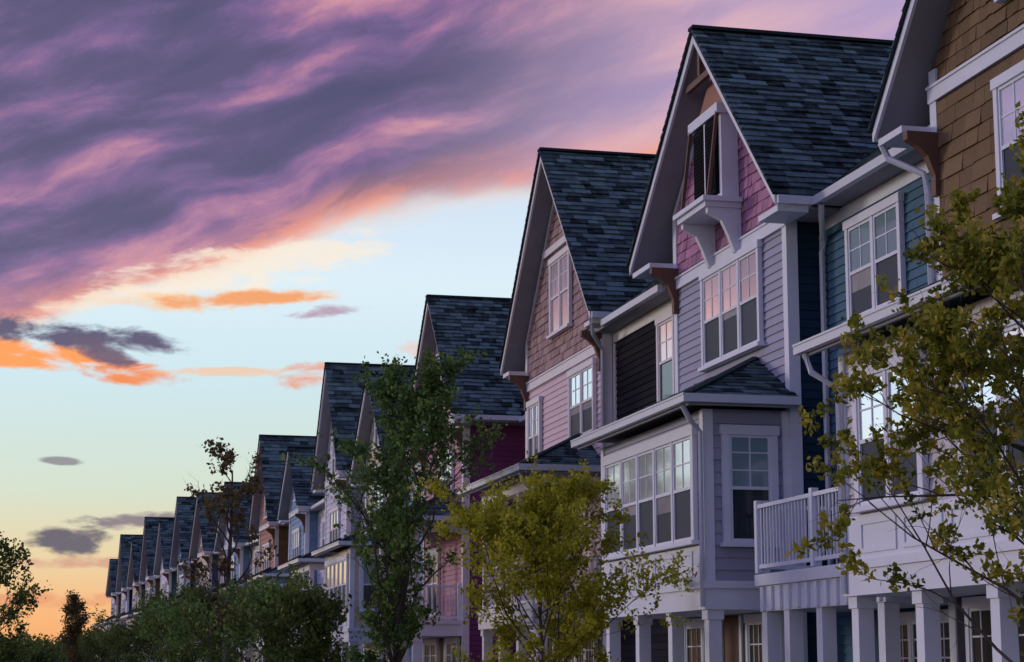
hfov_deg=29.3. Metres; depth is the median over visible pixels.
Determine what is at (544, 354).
gable shingles
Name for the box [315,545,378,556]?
fascia
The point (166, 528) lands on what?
roof shingles
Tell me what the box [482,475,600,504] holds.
balcony beam
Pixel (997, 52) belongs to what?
trim band
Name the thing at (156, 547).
rake trim
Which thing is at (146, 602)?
window casing
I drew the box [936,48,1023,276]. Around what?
shingles
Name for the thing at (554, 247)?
gable band
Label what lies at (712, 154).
oriel strut
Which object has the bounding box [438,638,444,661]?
door casing
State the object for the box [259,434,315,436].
ridge cap
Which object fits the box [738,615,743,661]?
door casing
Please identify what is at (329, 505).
siding
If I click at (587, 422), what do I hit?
window glass
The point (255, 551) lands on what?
window casing
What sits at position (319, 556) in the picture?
roof
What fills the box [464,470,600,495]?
fascia
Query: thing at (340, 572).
window glass
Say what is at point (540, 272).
gable frieze
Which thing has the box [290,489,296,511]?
gable shingles
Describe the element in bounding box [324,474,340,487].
trim band
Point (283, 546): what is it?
side siding
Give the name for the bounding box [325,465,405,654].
corner board
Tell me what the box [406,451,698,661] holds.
yellow green tree
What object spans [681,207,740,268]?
shelf bracket
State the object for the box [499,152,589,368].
rake trim
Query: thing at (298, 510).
eave return
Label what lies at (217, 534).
rake trim
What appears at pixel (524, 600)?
railing
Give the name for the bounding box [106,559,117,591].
roof shingles
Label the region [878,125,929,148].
eave return
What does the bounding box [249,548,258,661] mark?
siding
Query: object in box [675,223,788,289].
trim band
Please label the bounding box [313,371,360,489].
roof soffit
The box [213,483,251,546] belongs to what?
roof shingles
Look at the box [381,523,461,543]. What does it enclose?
balcony beam
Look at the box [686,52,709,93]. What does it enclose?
gable truss
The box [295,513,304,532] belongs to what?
eave bracket
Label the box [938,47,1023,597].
siding
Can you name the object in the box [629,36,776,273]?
rake trim
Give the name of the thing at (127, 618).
gutter
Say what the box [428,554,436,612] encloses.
window glass
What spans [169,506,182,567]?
rake trim
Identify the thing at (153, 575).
gutter
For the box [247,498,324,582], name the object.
gutter
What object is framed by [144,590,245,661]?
boulevard tree
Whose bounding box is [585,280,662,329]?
link roof
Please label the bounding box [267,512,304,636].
siding
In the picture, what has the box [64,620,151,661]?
boulevard tree
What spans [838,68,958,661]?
corner board
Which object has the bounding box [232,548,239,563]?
eave bracket
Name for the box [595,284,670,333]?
soffit
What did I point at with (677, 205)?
gable frieze
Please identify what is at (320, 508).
link roof
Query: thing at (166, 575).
eave bracket
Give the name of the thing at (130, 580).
roof soffit
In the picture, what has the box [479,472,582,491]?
soffit
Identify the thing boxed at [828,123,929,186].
link roof
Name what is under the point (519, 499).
balcony post
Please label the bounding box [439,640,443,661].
front door
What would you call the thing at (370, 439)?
gable frieze
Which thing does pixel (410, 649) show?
siding
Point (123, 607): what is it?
window casing
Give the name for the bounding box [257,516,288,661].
corner board
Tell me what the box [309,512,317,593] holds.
side siding
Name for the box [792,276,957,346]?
gutter lip
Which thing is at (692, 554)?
bay panels
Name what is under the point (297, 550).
window glass
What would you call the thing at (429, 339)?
roof soffit
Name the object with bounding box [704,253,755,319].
window glass
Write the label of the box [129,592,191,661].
boulevard tree
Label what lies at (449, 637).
porch wall
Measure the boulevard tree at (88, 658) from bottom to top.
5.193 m
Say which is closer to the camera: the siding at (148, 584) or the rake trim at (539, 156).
the rake trim at (539, 156)
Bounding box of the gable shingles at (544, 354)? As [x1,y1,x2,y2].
[528,208,599,380]
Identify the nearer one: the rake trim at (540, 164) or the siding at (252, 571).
the rake trim at (540, 164)
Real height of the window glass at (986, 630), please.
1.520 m
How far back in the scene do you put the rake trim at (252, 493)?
109.28 m
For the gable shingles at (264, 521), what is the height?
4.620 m
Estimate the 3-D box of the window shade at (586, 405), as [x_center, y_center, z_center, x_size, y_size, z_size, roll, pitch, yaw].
[1.212,2.240,46.771,0.002,0.592,5.355,2,-10,-13]
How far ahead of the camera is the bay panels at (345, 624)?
69.08 m
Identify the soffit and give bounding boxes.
[106,570,114,595]
[116,535,126,591]
[127,545,137,586]
[140,533,152,580]
[154,529,170,574]
[170,503,189,567]
[190,501,216,558]
[215,492,245,551]
[250,442,308,532]
[279,456,306,519]
[293,563,323,567]
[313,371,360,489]
[327,546,361,552]
[351,387,373,482]
[415,299,522,426]
[471,420,519,425]
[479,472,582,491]
[503,167,644,372]
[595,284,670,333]
[597,405,771,442]
[632,46,888,271]
[795,206,839,222]
[817,149,923,207]
[831,274,1015,348]
[878,0,952,137]
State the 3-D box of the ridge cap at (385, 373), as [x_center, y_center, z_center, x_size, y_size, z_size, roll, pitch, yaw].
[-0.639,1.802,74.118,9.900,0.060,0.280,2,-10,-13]
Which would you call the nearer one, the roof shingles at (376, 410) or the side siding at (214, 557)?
the roof shingles at (376, 410)
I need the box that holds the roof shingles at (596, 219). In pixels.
[498,150,654,368]
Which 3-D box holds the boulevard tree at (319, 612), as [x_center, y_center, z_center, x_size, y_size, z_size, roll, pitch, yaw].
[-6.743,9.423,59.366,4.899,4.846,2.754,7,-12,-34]
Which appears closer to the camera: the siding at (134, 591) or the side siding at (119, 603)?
the siding at (134, 591)
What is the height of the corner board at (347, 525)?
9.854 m
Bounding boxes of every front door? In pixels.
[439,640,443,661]
[723,618,738,661]
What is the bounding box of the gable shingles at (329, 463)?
[327,430,332,478]
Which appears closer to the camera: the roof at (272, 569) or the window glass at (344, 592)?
the window glass at (344, 592)
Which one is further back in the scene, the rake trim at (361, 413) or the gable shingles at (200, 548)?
the gable shingles at (200, 548)
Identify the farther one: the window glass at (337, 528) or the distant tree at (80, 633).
the distant tree at (80, 633)
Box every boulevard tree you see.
[51,630,121,661]
[55,589,92,661]
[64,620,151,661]
[84,604,169,661]
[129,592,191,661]
[132,583,244,661]
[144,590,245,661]
[169,572,279,661]
[183,562,342,661]
[210,563,363,661]
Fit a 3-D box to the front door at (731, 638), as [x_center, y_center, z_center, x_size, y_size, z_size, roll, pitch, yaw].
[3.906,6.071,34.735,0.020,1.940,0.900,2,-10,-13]
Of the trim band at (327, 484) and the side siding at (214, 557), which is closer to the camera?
the trim band at (327, 484)
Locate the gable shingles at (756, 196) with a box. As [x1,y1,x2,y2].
[676,133,780,274]
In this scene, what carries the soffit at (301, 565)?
on the fascia at (302, 562)
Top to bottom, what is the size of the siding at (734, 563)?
8.500 m
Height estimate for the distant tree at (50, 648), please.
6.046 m
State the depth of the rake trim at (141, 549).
166.54 m
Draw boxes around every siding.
[105,593,126,660]
[111,595,115,615]
[118,595,120,613]
[127,579,151,646]
[129,590,132,610]
[133,585,138,605]
[141,585,145,604]
[154,579,159,659]
[161,574,167,599]
[166,568,186,645]
[171,572,176,661]
[190,564,195,659]
[197,555,208,661]
[212,555,218,585]
[217,547,238,640]
[243,547,249,578]
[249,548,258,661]
[260,527,274,571]
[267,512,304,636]
[278,526,287,654]
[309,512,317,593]
[318,513,324,596]
[326,478,364,660]
[327,481,388,661]
[349,487,360,651]
[406,472,422,661]
[424,425,461,638]
[469,420,524,661]
[529,355,602,660]
[604,229,785,618]
[612,334,613,414]
[616,320,668,661]
[796,205,826,661]
[825,173,947,661]
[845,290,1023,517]
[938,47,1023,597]
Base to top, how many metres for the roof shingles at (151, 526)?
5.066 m
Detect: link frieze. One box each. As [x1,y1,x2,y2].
[318,508,324,516]
[613,300,671,342]
[819,160,928,232]
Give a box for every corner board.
[109,590,128,627]
[111,595,118,615]
[132,570,155,661]
[132,579,141,607]
[160,565,176,595]
[163,555,196,647]
[195,548,218,642]
[215,540,250,601]
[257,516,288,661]
[273,510,318,589]
[323,468,362,659]
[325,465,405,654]
[422,421,469,661]
[525,333,616,656]
[601,218,833,661]
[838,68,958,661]
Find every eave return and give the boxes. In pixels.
[254,524,277,535]
[279,509,308,522]
[313,474,348,493]
[407,419,470,451]
[503,318,600,378]
[633,204,808,279]
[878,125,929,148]
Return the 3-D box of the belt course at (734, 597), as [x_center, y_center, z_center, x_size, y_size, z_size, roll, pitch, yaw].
[3.154,4.807,34.823,1.596,0.460,6.200,2,-10,-13]
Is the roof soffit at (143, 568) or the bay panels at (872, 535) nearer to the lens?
the bay panels at (872, 535)
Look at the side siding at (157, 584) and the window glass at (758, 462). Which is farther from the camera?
the side siding at (157, 584)
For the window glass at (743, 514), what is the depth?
32.10 m
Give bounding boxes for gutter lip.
[460,463,518,488]
[570,392,683,441]
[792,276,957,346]
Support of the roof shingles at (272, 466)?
attached to the body walls
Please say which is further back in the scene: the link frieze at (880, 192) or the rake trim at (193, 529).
the rake trim at (193, 529)
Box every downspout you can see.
[517,318,604,622]
[680,203,832,606]
[802,143,934,593]
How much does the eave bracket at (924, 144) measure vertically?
0.900 m
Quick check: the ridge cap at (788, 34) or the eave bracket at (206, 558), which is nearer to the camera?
the ridge cap at (788, 34)
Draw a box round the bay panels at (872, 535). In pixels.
[847,486,1023,559]
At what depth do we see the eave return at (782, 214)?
32.63 m
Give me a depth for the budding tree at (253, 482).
73.69 m
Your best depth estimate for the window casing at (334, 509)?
83.22 m
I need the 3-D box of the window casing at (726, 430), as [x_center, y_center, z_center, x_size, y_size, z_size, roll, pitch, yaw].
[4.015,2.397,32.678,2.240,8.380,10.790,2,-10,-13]
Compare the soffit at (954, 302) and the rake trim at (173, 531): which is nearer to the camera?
the soffit at (954, 302)
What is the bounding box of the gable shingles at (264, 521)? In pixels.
[261,492,267,525]
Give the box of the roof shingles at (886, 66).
[868,0,905,129]
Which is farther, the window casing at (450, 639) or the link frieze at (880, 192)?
the window casing at (450, 639)
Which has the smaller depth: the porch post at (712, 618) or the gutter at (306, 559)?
the porch post at (712, 618)
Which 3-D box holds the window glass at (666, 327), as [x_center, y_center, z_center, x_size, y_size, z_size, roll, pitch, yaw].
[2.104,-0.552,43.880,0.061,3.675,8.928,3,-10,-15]
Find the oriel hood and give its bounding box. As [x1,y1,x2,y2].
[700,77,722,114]
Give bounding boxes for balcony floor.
[754,564,839,585]
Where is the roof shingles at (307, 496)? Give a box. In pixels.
[276,448,324,517]
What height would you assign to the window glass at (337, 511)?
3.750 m
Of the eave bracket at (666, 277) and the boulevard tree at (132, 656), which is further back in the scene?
the boulevard tree at (132, 656)
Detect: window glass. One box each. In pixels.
[293,523,324,547]
[293,539,323,557]
[326,429,421,606]
[326,474,416,587]
[331,448,337,529]
[331,459,337,541]
[363,585,376,607]
[364,561,375,583]
[425,644,454,661]
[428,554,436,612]
[438,361,450,479]
[530,367,591,436]
[530,407,591,456]
[548,638,592,661]
[549,360,672,595]
[552,255,671,361]
[607,439,689,508]
[608,254,898,552]
[688,623,949,661]
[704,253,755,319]
[732,207,896,486]
[733,489,768,538]
[860,77,1023,439]
[862,140,1023,500]
[972,608,1023,661]
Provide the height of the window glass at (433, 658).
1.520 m
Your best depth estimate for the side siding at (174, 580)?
149.92 m
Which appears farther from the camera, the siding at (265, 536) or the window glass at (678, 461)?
the siding at (265, 536)
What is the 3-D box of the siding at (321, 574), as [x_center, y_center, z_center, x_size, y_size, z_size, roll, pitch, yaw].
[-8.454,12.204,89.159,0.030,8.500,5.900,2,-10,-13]
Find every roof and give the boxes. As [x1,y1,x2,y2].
[206,579,236,592]
[239,567,270,582]
[264,555,301,572]
[268,568,291,573]
[299,538,341,557]
[304,540,338,557]
[310,503,324,511]
[339,529,361,540]
[342,536,373,540]
[417,490,451,508]
[420,492,459,515]
[505,442,600,468]
[519,433,592,463]
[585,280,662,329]
[628,359,797,415]
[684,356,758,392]
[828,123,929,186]
[865,245,1015,313]
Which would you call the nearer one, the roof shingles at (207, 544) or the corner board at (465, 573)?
the corner board at (465, 573)
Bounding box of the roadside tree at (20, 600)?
[0,531,52,661]
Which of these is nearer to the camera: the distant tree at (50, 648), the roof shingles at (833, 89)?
the roof shingles at (833, 89)
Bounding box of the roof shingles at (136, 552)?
[126,538,141,581]
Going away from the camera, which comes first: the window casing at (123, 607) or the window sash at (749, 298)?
the window sash at (749, 298)
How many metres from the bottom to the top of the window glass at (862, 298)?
4.325 m
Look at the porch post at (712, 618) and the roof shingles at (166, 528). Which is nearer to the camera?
the porch post at (712, 618)
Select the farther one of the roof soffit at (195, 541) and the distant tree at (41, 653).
the distant tree at (41, 653)
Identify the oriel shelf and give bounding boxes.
[673,195,742,225]
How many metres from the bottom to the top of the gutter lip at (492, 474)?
0.030 m
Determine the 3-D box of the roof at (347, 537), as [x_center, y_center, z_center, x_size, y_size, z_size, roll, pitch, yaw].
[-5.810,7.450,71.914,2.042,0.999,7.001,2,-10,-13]
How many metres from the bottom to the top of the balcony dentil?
0.360 m
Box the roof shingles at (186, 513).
[169,497,195,560]
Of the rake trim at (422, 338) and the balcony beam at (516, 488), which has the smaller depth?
the balcony beam at (516, 488)
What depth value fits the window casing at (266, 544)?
106.42 m
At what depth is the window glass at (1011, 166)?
25.00 m
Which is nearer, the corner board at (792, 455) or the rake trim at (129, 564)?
the corner board at (792, 455)
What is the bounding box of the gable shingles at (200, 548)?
[199,535,202,552]
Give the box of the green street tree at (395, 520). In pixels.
[281,345,507,661]
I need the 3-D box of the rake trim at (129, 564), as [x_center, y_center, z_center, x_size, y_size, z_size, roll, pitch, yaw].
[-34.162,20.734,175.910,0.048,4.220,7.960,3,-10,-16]
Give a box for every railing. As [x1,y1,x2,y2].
[393,583,460,619]
[486,556,600,607]
[754,487,839,573]
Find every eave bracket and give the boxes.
[162,573,168,584]
[202,556,208,569]
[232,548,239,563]
[266,528,274,544]
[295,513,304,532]
[335,480,345,500]
[410,428,462,473]
[509,330,601,410]
[650,267,679,313]
[903,130,940,196]
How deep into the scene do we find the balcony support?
28.62 m
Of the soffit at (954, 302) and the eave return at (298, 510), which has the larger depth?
the eave return at (298, 510)
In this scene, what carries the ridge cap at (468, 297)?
on the roof shingles at (475, 380)
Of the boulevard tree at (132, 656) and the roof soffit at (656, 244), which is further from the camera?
the boulevard tree at (132, 656)
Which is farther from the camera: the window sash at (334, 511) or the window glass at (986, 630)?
the window sash at (334, 511)
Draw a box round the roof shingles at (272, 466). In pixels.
[248,436,315,524]
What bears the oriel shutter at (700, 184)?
attached to the oriel at (728, 160)
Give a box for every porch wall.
[436,637,460,661]
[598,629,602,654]
[692,613,757,661]
[956,596,975,661]
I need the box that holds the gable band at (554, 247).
[542,236,565,259]
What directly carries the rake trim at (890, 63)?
attached to the roof shingles at (886, 66)
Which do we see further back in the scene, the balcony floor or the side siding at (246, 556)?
the side siding at (246, 556)
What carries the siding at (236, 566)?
attached to the body walls
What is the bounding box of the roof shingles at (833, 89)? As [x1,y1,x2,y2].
[626,29,891,266]
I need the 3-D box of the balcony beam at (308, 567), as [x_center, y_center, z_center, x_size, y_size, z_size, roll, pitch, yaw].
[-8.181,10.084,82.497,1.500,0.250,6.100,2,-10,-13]
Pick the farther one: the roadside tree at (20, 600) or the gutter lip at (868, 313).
the roadside tree at (20, 600)
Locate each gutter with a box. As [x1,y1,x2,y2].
[110,582,144,621]
[120,576,158,617]
[133,567,177,614]
[214,539,258,594]
[224,521,286,588]
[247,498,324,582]
[278,470,348,569]
[311,448,421,555]
[360,414,524,534]
[457,284,662,494]
[571,125,929,447]
[793,133,971,355]
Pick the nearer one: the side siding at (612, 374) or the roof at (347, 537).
the side siding at (612, 374)
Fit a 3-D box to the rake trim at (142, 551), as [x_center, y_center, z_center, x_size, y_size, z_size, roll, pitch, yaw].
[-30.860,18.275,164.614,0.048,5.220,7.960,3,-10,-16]
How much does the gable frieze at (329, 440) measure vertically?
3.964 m
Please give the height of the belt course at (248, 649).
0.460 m
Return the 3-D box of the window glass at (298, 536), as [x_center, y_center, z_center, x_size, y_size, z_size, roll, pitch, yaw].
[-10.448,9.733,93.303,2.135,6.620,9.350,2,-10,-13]
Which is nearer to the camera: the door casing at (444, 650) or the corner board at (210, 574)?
the door casing at (444, 650)
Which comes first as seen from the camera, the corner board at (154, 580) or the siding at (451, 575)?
the siding at (451, 575)
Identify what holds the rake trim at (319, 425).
attached to the roof shingles at (345, 397)
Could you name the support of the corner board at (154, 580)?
attached to the body walls
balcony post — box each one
[291,570,313,632]
[379,532,419,614]
[482,493,544,609]
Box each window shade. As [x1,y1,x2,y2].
[535,400,591,448]
[624,267,870,515]
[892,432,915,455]
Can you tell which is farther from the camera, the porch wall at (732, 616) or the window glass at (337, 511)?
the window glass at (337, 511)
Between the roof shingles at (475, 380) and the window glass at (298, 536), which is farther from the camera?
the window glass at (298, 536)
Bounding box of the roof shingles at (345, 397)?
[310,364,413,487]
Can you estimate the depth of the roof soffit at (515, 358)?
49.78 m
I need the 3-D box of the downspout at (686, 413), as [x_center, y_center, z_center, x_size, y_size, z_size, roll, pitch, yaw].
[4.043,1.234,32.216,2.434,6.536,1.098,-3,-10,14]
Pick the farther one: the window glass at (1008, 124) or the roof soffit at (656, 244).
the roof soffit at (656, 244)
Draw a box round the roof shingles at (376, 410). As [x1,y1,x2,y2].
[349,375,412,470]
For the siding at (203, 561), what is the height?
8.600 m
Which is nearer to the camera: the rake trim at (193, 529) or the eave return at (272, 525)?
the eave return at (272, 525)
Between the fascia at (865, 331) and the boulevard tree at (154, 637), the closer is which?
the fascia at (865, 331)
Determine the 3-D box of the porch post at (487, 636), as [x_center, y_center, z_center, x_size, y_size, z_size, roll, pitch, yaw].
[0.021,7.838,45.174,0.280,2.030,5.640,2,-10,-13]
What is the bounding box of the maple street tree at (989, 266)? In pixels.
[784,101,1023,661]
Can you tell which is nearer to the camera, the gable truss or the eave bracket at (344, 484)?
the gable truss
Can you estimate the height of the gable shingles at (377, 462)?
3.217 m
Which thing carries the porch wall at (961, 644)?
on the porch floor
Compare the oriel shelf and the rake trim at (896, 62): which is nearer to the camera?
the rake trim at (896, 62)
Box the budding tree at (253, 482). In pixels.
[176,437,278,661]
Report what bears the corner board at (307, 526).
attached to the body walls
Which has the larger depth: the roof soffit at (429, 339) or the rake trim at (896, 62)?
the roof soffit at (429, 339)
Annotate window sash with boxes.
[292,522,324,558]
[326,424,420,609]
[330,445,337,541]
[425,361,455,661]
[528,252,671,661]
[606,203,949,661]
[857,72,1023,661]
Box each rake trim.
[116,539,120,586]
[126,542,134,586]
[138,520,144,579]
[139,525,147,580]
[153,519,160,574]
[169,501,176,565]
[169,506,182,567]
[188,497,196,556]
[189,499,203,557]
[214,487,234,551]
[248,439,259,528]
[249,440,268,529]
[277,449,296,516]
[277,453,297,520]
[311,367,325,486]
[311,370,337,490]
[349,376,381,471]
[349,384,370,483]
[404,297,452,433]
[413,303,453,418]
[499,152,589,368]
[501,157,591,374]
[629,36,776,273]
[870,0,909,130]
[873,0,917,139]
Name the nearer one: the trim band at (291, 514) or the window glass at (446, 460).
the window glass at (446, 460)
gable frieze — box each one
[326,423,331,461]
[366,419,373,464]
[525,202,554,348]
[673,145,693,215]
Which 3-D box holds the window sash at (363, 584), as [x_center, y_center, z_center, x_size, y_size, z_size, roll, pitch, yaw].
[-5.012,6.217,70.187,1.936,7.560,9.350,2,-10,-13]
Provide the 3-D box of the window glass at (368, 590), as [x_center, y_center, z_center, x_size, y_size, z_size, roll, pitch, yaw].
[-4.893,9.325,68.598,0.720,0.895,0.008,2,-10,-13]
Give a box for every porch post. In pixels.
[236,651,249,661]
[328,642,356,660]
[378,636,421,661]
[481,625,547,661]
[605,609,723,661]
[848,583,1020,661]
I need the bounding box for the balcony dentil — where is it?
[760,579,881,609]
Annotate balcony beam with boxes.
[291,564,324,575]
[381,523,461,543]
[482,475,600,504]
[760,577,947,611]
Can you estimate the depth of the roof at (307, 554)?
80.14 m
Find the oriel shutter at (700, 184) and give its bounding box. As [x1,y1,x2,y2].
[693,119,717,200]
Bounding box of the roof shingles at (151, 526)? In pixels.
[138,518,158,578]
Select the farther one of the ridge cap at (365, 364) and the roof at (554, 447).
the ridge cap at (365, 364)
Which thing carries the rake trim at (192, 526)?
attached to the roof shingles at (207, 544)
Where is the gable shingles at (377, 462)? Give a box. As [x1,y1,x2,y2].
[367,425,381,467]
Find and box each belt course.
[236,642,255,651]
[324,628,374,643]
[381,620,461,638]
[476,603,600,629]
[598,580,761,618]
[839,538,1023,597]
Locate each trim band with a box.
[259,523,268,531]
[288,509,299,517]
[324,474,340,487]
[526,338,605,391]
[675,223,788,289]
[925,24,1023,104]
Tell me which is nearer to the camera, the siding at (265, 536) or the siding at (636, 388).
the siding at (636, 388)
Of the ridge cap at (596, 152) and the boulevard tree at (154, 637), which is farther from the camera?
the boulevard tree at (154, 637)
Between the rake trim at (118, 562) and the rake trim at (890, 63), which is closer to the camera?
the rake trim at (890, 63)
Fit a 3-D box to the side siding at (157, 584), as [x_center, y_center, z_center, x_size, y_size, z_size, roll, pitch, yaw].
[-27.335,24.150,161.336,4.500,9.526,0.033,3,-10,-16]
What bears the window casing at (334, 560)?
attached to the body walls
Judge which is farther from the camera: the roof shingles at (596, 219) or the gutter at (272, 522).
the gutter at (272, 522)
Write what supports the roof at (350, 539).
on the soffit at (339, 549)
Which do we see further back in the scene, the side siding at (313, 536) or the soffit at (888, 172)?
the side siding at (313, 536)
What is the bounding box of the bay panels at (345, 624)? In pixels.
[333,612,348,628]
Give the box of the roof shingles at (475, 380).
[412,296,524,414]
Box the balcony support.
[762,602,900,661]
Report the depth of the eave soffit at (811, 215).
32.61 m
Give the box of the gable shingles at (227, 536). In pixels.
[225,516,233,545]
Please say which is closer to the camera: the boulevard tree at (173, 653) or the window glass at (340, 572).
the window glass at (340, 572)
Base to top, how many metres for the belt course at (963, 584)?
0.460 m
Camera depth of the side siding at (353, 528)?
80.09 m
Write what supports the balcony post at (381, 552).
on the belt course at (445, 628)
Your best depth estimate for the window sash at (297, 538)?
94.90 m
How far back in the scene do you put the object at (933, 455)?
23.83 m
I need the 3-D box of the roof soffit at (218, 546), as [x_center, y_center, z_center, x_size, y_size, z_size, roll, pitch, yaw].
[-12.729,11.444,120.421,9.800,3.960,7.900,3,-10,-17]
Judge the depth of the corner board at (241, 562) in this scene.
115.70 m
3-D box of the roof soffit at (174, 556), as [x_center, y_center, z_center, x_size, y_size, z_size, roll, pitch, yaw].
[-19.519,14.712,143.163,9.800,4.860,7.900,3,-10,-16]
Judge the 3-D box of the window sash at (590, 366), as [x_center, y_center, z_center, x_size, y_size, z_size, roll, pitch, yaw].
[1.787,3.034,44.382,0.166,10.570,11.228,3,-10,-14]
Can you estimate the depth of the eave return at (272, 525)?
102.90 m
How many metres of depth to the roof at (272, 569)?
92.34 m
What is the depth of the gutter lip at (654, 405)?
34.53 m
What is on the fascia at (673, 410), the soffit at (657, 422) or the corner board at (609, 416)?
the soffit at (657, 422)
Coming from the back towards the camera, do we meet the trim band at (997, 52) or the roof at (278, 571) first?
the roof at (278, 571)
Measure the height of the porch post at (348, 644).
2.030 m
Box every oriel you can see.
[688,102,738,196]
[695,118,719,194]
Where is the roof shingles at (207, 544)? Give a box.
[188,493,220,553]
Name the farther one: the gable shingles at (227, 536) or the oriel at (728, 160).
the gable shingles at (227, 536)
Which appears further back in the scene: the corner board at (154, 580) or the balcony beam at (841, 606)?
the corner board at (154, 580)
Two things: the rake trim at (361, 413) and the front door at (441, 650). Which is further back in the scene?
the rake trim at (361, 413)
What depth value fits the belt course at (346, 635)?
68.31 m
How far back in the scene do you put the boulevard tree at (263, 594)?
65.90 m
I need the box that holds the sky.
[0,0,904,644]
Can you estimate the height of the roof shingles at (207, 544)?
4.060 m
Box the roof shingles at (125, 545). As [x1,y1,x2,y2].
[115,535,142,587]
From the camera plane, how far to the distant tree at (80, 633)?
215.35 m
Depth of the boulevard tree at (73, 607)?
135.19 m
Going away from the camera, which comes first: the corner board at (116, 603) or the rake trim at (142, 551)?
the rake trim at (142, 551)
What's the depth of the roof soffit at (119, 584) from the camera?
189.95 m
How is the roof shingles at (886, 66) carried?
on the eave
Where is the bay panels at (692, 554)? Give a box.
[604,546,699,592]
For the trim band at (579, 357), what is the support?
attached to the body walls
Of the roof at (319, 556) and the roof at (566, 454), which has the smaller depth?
the roof at (566, 454)
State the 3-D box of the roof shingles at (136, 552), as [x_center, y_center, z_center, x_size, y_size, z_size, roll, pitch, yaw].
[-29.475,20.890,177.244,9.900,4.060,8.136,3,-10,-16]
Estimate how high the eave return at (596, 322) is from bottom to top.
0.100 m
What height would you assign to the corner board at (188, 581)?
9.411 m
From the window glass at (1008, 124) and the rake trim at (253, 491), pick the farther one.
the rake trim at (253, 491)
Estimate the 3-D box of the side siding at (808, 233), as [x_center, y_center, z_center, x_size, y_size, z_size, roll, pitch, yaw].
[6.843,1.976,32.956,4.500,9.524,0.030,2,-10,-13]
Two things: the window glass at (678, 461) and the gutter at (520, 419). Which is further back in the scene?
the gutter at (520, 419)
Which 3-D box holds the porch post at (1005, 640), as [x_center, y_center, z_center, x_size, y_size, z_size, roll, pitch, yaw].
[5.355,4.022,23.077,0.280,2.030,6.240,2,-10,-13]
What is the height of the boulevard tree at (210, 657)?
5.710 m
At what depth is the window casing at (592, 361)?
46.25 m
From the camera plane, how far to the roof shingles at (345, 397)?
82.52 m
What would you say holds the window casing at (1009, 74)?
attached to the body walls
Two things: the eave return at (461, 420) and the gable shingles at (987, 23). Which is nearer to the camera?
the gable shingles at (987, 23)
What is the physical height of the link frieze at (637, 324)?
0.220 m
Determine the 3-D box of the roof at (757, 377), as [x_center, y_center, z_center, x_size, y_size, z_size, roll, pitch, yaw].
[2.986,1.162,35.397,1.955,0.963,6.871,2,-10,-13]
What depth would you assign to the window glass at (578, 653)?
44.19 m
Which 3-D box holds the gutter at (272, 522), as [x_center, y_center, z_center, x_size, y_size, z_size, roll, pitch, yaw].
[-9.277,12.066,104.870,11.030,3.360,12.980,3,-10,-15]
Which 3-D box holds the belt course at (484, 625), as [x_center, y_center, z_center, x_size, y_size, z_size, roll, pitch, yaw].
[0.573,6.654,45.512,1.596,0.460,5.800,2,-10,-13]
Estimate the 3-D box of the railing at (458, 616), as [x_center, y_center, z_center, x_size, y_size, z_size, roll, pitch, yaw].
[-2.859,9.606,59.873,1.410,3.550,6.010,2,-10,-13]
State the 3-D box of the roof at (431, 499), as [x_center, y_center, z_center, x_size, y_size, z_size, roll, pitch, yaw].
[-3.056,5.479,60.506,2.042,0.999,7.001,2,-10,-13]
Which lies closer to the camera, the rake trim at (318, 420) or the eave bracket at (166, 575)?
the rake trim at (318, 420)
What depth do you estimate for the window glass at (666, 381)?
39.76 m
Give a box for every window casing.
[104,597,125,627]
[126,587,150,628]
[228,523,258,578]
[262,506,270,569]
[279,494,324,588]
[324,419,422,611]
[329,442,339,542]
[423,354,459,661]
[526,245,674,661]
[601,192,948,661]
[849,0,1023,661]
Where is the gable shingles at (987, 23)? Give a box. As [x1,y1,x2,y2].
[931,0,1023,79]
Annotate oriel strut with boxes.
[680,110,718,210]
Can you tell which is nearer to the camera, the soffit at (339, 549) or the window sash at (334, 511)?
the soffit at (339, 549)
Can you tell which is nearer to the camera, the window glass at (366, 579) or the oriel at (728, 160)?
the oriel at (728, 160)
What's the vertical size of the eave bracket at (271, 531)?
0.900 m
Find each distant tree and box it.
[0,629,64,661]
[14,622,51,643]
[17,630,101,661]
[45,624,102,651]
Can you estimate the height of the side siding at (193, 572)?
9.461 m
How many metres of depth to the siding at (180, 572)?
142.29 m
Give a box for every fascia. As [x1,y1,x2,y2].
[280,562,323,570]
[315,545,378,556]
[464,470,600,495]
[577,402,798,449]
[802,278,1000,357]
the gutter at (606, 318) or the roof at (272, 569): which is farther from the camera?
the roof at (272, 569)
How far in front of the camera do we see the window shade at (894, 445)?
24.61 m
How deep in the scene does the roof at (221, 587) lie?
116.63 m
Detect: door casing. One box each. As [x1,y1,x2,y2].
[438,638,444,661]
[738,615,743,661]
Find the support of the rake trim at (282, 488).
attached to the roof shingles at (307, 496)
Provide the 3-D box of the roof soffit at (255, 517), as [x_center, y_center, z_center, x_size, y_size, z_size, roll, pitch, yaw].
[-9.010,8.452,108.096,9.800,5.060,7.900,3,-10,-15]
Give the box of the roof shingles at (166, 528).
[152,519,173,572]
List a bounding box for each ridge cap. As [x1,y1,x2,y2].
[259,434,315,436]
[324,362,414,366]
[365,373,411,375]
[425,294,510,299]
[537,147,655,157]
[688,24,893,44]

